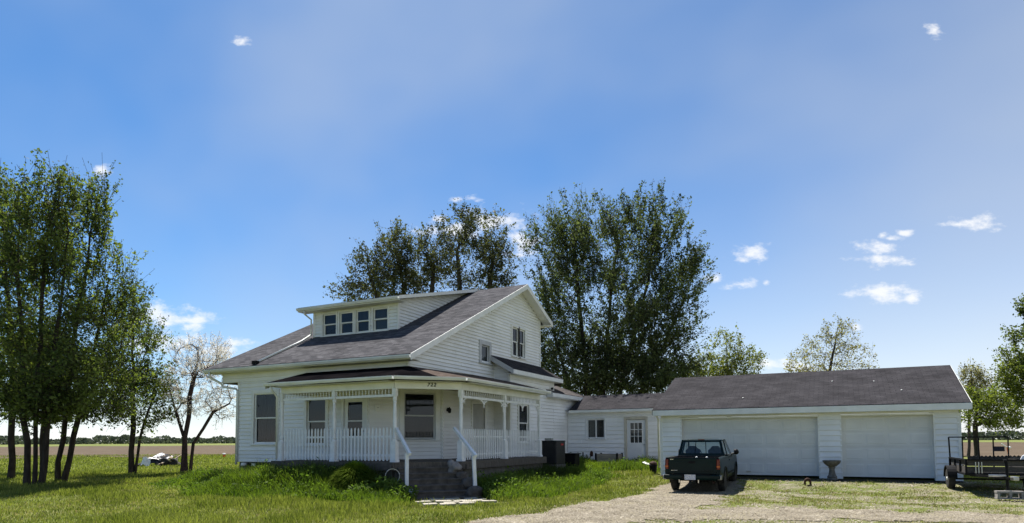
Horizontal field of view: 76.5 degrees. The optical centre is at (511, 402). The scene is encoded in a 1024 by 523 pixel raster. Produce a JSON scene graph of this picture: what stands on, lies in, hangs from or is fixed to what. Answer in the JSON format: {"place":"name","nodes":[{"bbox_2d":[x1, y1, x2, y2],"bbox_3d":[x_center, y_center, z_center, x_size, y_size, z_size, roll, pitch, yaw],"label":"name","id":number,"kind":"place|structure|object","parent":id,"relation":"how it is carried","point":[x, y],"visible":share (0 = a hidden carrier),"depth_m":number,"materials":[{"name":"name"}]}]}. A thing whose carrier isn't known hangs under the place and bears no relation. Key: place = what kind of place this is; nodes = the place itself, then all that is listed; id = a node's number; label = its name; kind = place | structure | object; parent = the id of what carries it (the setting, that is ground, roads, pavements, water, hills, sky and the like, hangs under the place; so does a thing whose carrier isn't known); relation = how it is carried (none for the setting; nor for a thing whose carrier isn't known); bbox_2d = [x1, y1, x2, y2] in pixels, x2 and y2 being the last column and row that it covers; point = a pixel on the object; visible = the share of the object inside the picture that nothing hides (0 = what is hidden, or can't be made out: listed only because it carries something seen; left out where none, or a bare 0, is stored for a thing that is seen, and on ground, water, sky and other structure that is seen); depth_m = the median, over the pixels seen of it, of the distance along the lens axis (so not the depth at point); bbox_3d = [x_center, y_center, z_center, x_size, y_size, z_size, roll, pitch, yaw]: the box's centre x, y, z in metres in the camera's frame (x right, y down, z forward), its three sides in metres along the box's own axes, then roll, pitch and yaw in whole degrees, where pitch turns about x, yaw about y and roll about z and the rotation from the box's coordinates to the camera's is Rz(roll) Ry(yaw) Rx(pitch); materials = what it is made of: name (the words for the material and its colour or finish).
{"place":"outdoors","nodes":[
{"label":"outdoors","id":0,"kind":"place"},
{"bbox_2d":[327,460,378,489],"bbox_3d":[-4.529,2.111,18.680,1.861,0.978,1.867,-2,-4,27],"label":"bush","id":1,"kind":"object","parent":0,"point":[353,472],"depth_m":18.26,"materials":[{"name":"green plant"}]},
{"bbox_2d":[415,497,496,505],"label":"paver path","id":2,"kind":"structure","parent":0,"point":[452,501],"depth_m":16.93,"materials":[{"name":"stone"}]},
{"bbox_2d":[0,439,1023,522],"bbox_3d":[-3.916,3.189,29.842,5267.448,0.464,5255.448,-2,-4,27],"label":"ground","id":3,"kind":"structure","parent":0,"point":[970,488],"depth_m":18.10,"materials":[{"name":"green plant"}]},
{"bbox_2d":[0,161,65,478],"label":"tall tree","id":4,"kind":"object","parent":3,"relation":"on","point":[11,472],"visible":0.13,"depth_m":28.55,"materials":[{"name":"green plant"}]},
{"bbox_2d":[8,328,75,470],"bbox_3d":[-24.974,-0.236,35.087,3.739,8.199,3.790,2,-4,-35],"label":"slender tree","id":5,"kind":"object","parent":3,"relation":"on","point":[41,439],"visible":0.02,"depth_m":34.86,"materials":[{"name":"green plant"}]},
{"bbox_2d":[0,148,124,484],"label":"tall tree","id":6,"kind":"object","parent":3,"relation":"on","point":[49,398],"visible":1,"depth_m":24.20,"materials":[{"name":"green plant"}]},
{"bbox_2d":[23,158,171,480],"bbox_3d":[-17.635,-3.611,27.429,5.758,14.049,5.183,-2,-4,27],"label":"tall tree","id":7,"kind":"object","parent":3,"relation":"on","point":[117,304],"visible":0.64,"depth_m":27.28,"materials":[{"name":"green plant"}]},
{"bbox_2d":[0,454,238,477],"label":"lawn grass","id":8,"kind":"structure","parent":3,"relation":"on","point":[205,460],"depth_m":44.50,"materials":[{"name":"green plant"}]},
{"bbox_2d":[83,273,193,472],"bbox_3d":[-19.014,-1.463,32.846,5.475,10.242,4.515,-2,-4,27],"label":"lawn tree","id":9,"kind":"object","parent":3,"relation":"on","point":[155,390],"visible":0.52,"depth_m":32.56,"materials":[{"name":"green plant"}]},
{"bbox_2d":[138,454,169,464],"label":"dark tarp","id":10,"kind":"object","parent":3,"relation":"on","point":[155,461],"visible":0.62,"depth_m":43.48,"materials":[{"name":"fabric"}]},
{"bbox_2d":[140,457,150,465],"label":"white sheet","id":11,"kind":"object","parent":10,"relation":"hanging from","point":[146,461],"visible":0.94,"depth_m":43.23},
{"bbox_2d":[148,453,172,459],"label":"white tarp","id":12,"kind":"object","parent":10,"relation":"on","point":[157,455],"visible":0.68,"depth_m":43.94,"materials":[{"name":"white plastic"}]},
{"bbox_2d":[159,458,168,465],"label":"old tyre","id":13,"kind":"object","parent":3,"relation":"on","point":[165,460],"visible":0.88,"depth_m":43.21,"materials":[{"name":"rubber"}]},
{"bbox_2d":[168,458,177,465],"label":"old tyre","id":14,"kind":"object","parent":3,"relation":"on","point":[174,462],"visible":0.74,"depth_m":43.20,"materials":[{"name":"rubber"}]},
{"bbox_2d":[154,331,237,471],"bbox_3d":[-16.151,-0.022,33.378,4.670,7.443,3.959,-2,-4,27],"label":"flowering tree","id":15,"kind":"object","parent":3,"relation":"on","point":[194,373],"visible":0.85,"depth_m":33.29,"materials":[{"name":"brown plant"}]},
{"bbox_2d":[348,480,376,493],"bbox_3d":[-4.015,2.413,17.835,0.925,0.591,0.858,-2,-4,27],"label":"leafy plant","id":16,"kind":"object","parent":3,"relation":"on","point":[366,487],"visible":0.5,"depth_m":17.64,"materials":[{"name":"green plant"}]},
{"bbox_2d":[322,215,417,301],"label":"grove tree","id":17,"kind":"object","parent":3,"relation":"on","point":[352,285],"visible":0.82,"depth_m":49.12,"materials":[{"name":"green plant"}]},
{"bbox_2d":[373,475,404,491],"bbox_3d":[-3.395,2.324,17.932,0.853,0.682,0.914,2,-4,-28],"label":"leafy plant","id":18,"kind":"object","parent":3,"relation":"on","point":[387,483],"visible":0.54,"depth_m":17.79,"materials":[{"name":"green plant"}]},
{"bbox_2d":[202,284,583,499],"bbox_3d":[-4.029,-0.605,33.901,18.835,8.710,31.844,0,-3,-11],"label":"farmhouse","id":19,"kind":"object","parent":3,"relation":"on","point":[419,390],"visible":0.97,"depth_m":23.85,"materials":[{"name":"wood"}]},
{"bbox_2d":[249,389,279,444],"bbox_3d":[-9.113,0.545,24.143,1.460,2.060,0.284,-2,-4,27],"label":"window","id":20,"kind":"structure","parent":19,"relation":"in","point":[260,398],"depth_m":24.29,"materials":[{"name":"white paint"}]},
{"bbox_2d":[303,394,328,445],"bbox_3d":[-6.903,0.637,22.986,1.200,1.820,0.220,-2,-4,27],"label":"window","id":21,"kind":"structure","parent":19,"relation":"in","point":[307,424],"depth_m":23.09,"materials":[{"name":"white paint"}]},
{"bbox_2d":[320,311,337,336],"bbox_3d":[-7.406,-3.179,26.463,0.890,1.010,0.205,-2,-4,27],"label":"window","id":22,"kind":"structure","parent":19,"relation":"in","point":[323,332],"depth_m":26.54,"materials":[{"name":"white paint"}]},
{"bbox_2d":[338,309,353,334],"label":"window","id":23,"kind":"structure","parent":19,"relation":"in","point":[340,323],"depth_m":26.14,"materials":[{"name":"white paint"}]},
{"bbox_2d":[341,395,367,459],"bbox_3d":[-5.355,0.855,22.208,1.130,2.180,0.180,-2,-4,27],"label":"front door","id":24,"kind":"structure","parent":19,"relation":"in","point":[354,413],"depth_m":22.29,"materials":[{"name":"white paint"}]},
{"bbox_2d":[353,307,370,333],"bbox_3d":[-5.889,-3.230,25.708,0.840,1.010,0.220,-2,-4,27],"label":"window","id":25,"kind":"structure","parent":19,"relation":"in","point":[363,315],"depth_m":25.79,"materials":[{"name":"white paint"}]},
{"bbox_2d":[370,305,389,331],"bbox_3d":[-5.099,-3.257,25.311,0.890,1.010,0.220,-2,-4,27],"label":"window","id":26,"kind":"structure","parent":19,"relation":"in","point":[381,315],"depth_m":25.40,"materials":[{"name":"white paint"}]},
{"bbox_2d":[398,389,440,440],"bbox_3d":[-3.241,0.416,22.749,1.520,1.840,0.220,1,-4,-27],"label":"window","id":27,"kind":"structure","parent":19,"relation":"in","point":[429,394],"depth_m":22.83,"materials":[{"name":"white paint"}]},
{"bbox_2d":[447,459,461,471],"bbox_3d":[-1.764,1.973,19.629,0.438,0.537,0.388,-2,-4,27],"label":"rock","id":28,"kind":"object","parent":19,"relation":"on","point":[453,466],"visible":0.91,"depth_m":19.53,"materials":[{"name":"stone"}]},
{"bbox_2d":[461,477,472,488],"bbox_3d":[-1.246,2.352,18.929,0.462,0.393,0.413,-2,-4,27],"label":"rock","id":29,"kind":"object","parent":19,"relation":"on","point":[467,483],"visible":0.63,"depth_m":18.78,"materials":[{"name":"stone"}]},
{"bbox_2d":[471,401,485,447],"bbox_3d":[-1.322,1.039,25.315,0.110,2.140,1.150,-2,-4,27],"label":"side door","id":30,"kind":"structure","parent":19,"relation":"in","point":[477,411],"depth_m":25.31,"materials":[{"name":"white paint"}]},
{"bbox_2d":[478,339,492,365],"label":"window","id":31,"kind":"structure","parent":19,"relation":"in","point":[483,346],"depth_m":26.11,"materials":[{"name":"grey paint"}]},
{"bbox_2d":[511,324,520,358],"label":"window","id":32,"kind":"structure","parent":19,"relation":"in","point":[515,353],"depth_m":28.65,"materials":[{"name":"white paint"}]},
{"bbox_2d":[518,327,526,359],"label":"window","id":33,"kind":"structure","parent":19,"relation":"in","point":[522,337],"depth_m":29.23,"materials":[{"name":"white paint"}]},
{"bbox_2d":[517,401,529,443],"bbox_3d":[0.426,0.843,27.248,0.284,1.740,1.210,-2,-4,27],"label":"window","id":34,"kind":"structure","parent":19,"relation":"in","point":[522,423],"depth_m":27.59,"materials":[{"name":"white paint"}]},
{"bbox_2d":[134,452,660,502],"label":"tall weeds","id":35,"kind":"object","parent":3,"relation":"on","point":[214,486],"visible":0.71,"depth_m":19.38,"materials":[{"name":"green plant"}]},
{"bbox_2d":[386,483,419,499],"bbox_3d":[-2.941,2.415,17.434,0.887,0.477,0.911,0,-3,0],"label":"leafy plant","id":36,"kind":"object","parent":3,"relation":"on","point":[402,489],"visible":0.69,"depth_m":17.37,"materials":[{"name":"green plant"}]},
{"bbox_2d":[362,221,462,296],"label":"grove tree","id":37,"kind":"object","parent":3,"relation":"on","point":[419,283],"visible":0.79,"depth_m":49.90,"materials":[{"name":"green plant"}]},
{"bbox_2d":[207,454,657,481],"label":"dark weeds","id":38,"kind":"object","parent":3,"relation":"on","point":[546,468],"visible":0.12,"depth_m":22.74,"materials":[{"name":"green plant"}]},
{"bbox_2d":[422,197,522,290],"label":"grove tree","id":39,"kind":"object","parent":3,"relation":"on","point":[494,257],"visible":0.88,"depth_m":49.20,"materials":[{"name":"green plant"}]},
{"bbox_2d":[465,486,483,495],"bbox_3d":[-1.069,2.566,18.533,0.530,0.391,0.430,-2,-4,27],"label":"rock","id":40,"kind":"object","parent":3,"relation":"on","point":[474,491],"visible":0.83,"depth_m":18.38,"materials":[{"name":"stone"}]},
{"bbox_2d":[482,479,504,491],"bbox_3d":[-0.565,2.474,18.731,0.772,0.577,0.841,1,-4,-22],"label":"leafy plant","id":41,"kind":"object","parent":3,"relation":"on","point":[488,483],"visible":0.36,"depth_m":18.54,"materials":[{"name":"green plant"}]},
{"bbox_2d":[491,475,522,486],"bbox_3d":[-0.135,2.439,19.231,0.906,0.602,1.014,-2,-4,27],"label":"leafy plant","id":42,"kind":"object","parent":3,"relation":"on","point":[514,479],"visible":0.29,"depth_m":19.16,"materials":[{"name":"green plant"}]},
{"bbox_2d":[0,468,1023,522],"bbox_3d":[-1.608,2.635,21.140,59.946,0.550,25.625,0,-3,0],"label":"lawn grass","id":43,"kind":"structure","parent":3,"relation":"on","point":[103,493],"depth_m":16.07,"materials":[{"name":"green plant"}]},
{"bbox_2d":[535,438,565,467],"bbox_3d":[1.618,2.182,27.103,0.964,1.400,1.000,-2,-4,27],"label":"air conditioner","id":44,"kind":"object","parent":3,"relation":"on","point":[553,452],"visible":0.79,"depth_m":26.66,"materials":[{"name":"black metal"}]},
{"bbox_2d":[565,453,580,466],"bbox_3d":[2.594,2.531,28.021,0.560,0.700,0.610,-2,-4,27],"label":"storage bin","id":45,"kind":"object","parent":3,"relation":"on","point":[572,458],"visible":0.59,"depth_m":27.80,"materials":[{"name":"black paint"}]},
{"bbox_2d":[595,453,622,462],"bbox_3d":[4.433,2.709,29.662,1.070,0.820,0.820,-2,-4,27],"label":"planter box","id":46,"kind":"object","parent":3,"relation":"on","point":[607,457],"visible":0.48,"depth_m":29.35,"materials":[{"name":"black paint"}]},
{"bbox_2d":[567,393,663,460],"bbox_3d":[5.890,1.552,31.745,5.500,3.960,3.940,-2,-4,27],"label":"breezeway","id":47,"kind":"object","parent":3,"relation":"on","point":[625,425],"visible":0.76,"depth_m":30.66,"materials":[{"name":"white wood"}]},
{"bbox_2d":[585,418,605,439],"bbox_3d":[3.998,1.242,30.921,1.040,1.040,0.205,-2,-4,27],"label":"window","id":48,"kind":"structure","parent":47,"relation":"in","point":[587,424],"depth_m":30.93,"materials":[{"name":"white paint"}]},
{"bbox_2d":[624,416,647,459],"bbox_3d":[5.752,1.784,30.042,1.130,2.300,0.156,-2,-4,27],"label":"entry door","id":49,"kind":"structure","parent":47,"relation":"in","point":[634,449],"depth_m":30.06,"materials":[{"name":"beige paint"}]},
{"bbox_2d":[514,177,719,438],"bbox_3d":[5.894,-4.922,40.045,12.895,17.924,9.746,-2,-4,27],"label":"maple tree","id":50,"kind":"object","parent":3,"relation":"on","point":[619,357],"visible":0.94,"depth_m":39.25,"materials":[{"name":"green plant"}]},
{"bbox_2d":[649,461,657,472],"bbox_3d":[5.667,2.597,26.044,0.340,0.510,0.331,-2,-4,27],"label":"flower pot","id":51,"kind":"object","parent":3,"relation":"on","point":[653,465],"visible":0.96,"depth_m":25.92,"materials":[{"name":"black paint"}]},
{"bbox_2d":[686,325,769,376],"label":"yellow green tree","id":52,"kind":"object","parent":3,"relation":"on","point":[722,369],"visible":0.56,"depth_m":61.53,"materials":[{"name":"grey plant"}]},
{"bbox_2d":[804,478,811,485],"bbox_3d":[9.620,2.578,21.112,0.246,0.265,0.161,-2,-4,27],"label":"rusty ring","id":53,"kind":"object","parent":3,"relation":"on","point":[807,479],"visible":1,"depth_m":21.10,"materials":[{"name":"metal"}]},
{"bbox_2d":[660,475,962,482],"bbox_3d":[10.025,2.683,22.858,9.800,0.033,0.948,-2,-4,27],"label":"bare soil strip","id":54,"kind":"object","parent":3,"relation":"on","point":[846,479],"visible":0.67,"depth_m":22.26,"materials":[{"name":"brown soil"}]},
{"bbox_2d":[822,460,840,479],"bbox_3d":[11.057,2.340,22.439,0.590,0.700,0.581,-2,-4,27],"label":"bird bath","id":55,"kind":"object","parent":54,"relation":"on","point":[831,464],"visible":0.98,"depth_m":22.32,"materials":[{"name":"grey concrete"}]},
{"bbox_2d":[652,365,971,480],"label":"garage","id":56,"kind":"structure","parent":3,"relation":"on","point":[866,434],"depth_m":23.69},
{"bbox_2d":[683,417,818,475],"bbox_3d":[8.907,1.651,24.512,4.820,2.130,0.110,-2,-4,27],"label":"garage door","id":57,"kind":"structure","parent":56,"relation":"in","point":[789,445],"depth_m":24.21,"materials":[{"name":"paint"}]},
{"bbox_2d":[841,415,934,477],"bbox_3d":[12.968,1.514,22.487,2.740,2.130,0.077,-2,-4,27],"label":"garage door","id":58,"kind":"structure","parent":56,"relation":"in","point":[901,446],"depth_m":22.43,"materials":[{"name":"paint"}]},
{"bbox_2d":[783,312,879,372],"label":"pale tree","id":59,"kind":"object","parent":3,"relation":"on","point":[823,368],"visible":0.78,"depth_m":62.23,"materials":[{"name":"green plant"}]},
{"bbox_2d":[956,357,998,456],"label":"pale tree","id":60,"kind":"object","parent":3,"relation":"on","point":[976,371],"visible":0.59,"depth_m":57.86,"materials":[{"name":"green plant"}]},
{"bbox_2d":[944,436,1023,490],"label":"utility trailer","id":61,"kind":"object","parent":3,"relation":"on","point":[1013,468],"visible":1,"depth_m":18.16,"materials":[{"name":"black paint"}]},
{"bbox_2d":[959,380,1023,456],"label":"green tree","id":62,"kind":"object","parent":3,"relation":"on","point":[989,410],"visible":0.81,"depth_m":46.52,"materials":[{"name":"green plant"}]},
{"bbox_2d":[987,293,1023,411],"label":"tree","id":63,"kind":"object","parent":3,"relation":"on","point":[1011,371],"visible":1,"depth_m":40.50,"materials":[{"name":"green plant"}]},
{"bbox_2d":[994,490,1023,499],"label":"cinder block","id":64,"kind":"object","parent":3,"relation":"on","point":[1009,495],"depth_m":16.79,"materials":[{"name":"concrete"}]},
{"bbox_2d":[0,442,1023,458],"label":"ploughed field","id":65,"kind":"structure","parent":0,"point":[1016,449],"depth_m":118.84,"materials":[{"name":"soil"}]},
{"bbox_2d":[0,440,1023,446],"bbox_3d":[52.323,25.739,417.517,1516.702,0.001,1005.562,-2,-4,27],"label":"meadow","id":66,"kind":"structure","parent":0,"point":[22,445],"depth_m":403.51,"materials":[{"name":"soil"}]},
{"bbox_2d":[0,430,1023,444],"bbox_3d":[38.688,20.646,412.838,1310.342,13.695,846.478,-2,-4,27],"label":"distant woods","id":67,"kind":"object","parent":66,"relation":"on","point":[121,439],"visible":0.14,"depth_m":632.24,"materials":[{"name":"green plant"}]},
{"bbox_2d":[0,0,1023,441],"label":"sky","id":68,"kind":"structure","parent":0,"point":[862,161],"materials":[{"name":"blue"}]},
{"bbox_2d":[464,478,1023,522],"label":"driveway","id":69,"kind":"structure","parent":0,"point":[707,483],"depth_m":14.11,"materials":[{"name":"beige gravel"}]},
{"bbox_2d":[663,439,738,490],"bbox_3d":[6.456,2.008,21.748,2.020,1.605,5.363,-2,-3,25],"label":"pickup truck","id":70,"kind":"object","parent":69,"relation":"on","point":[713,464],"visible":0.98,"depth_m":19.77,"materials":[{"name":"green paint"}]},
{"bbox_2d":[967,455,1021,458],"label":"garden fence","id":71,"kind":"object","parent":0,"point":[989,457],"visible":0.38,"depth_m":41.86,"materials":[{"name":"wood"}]}
]}

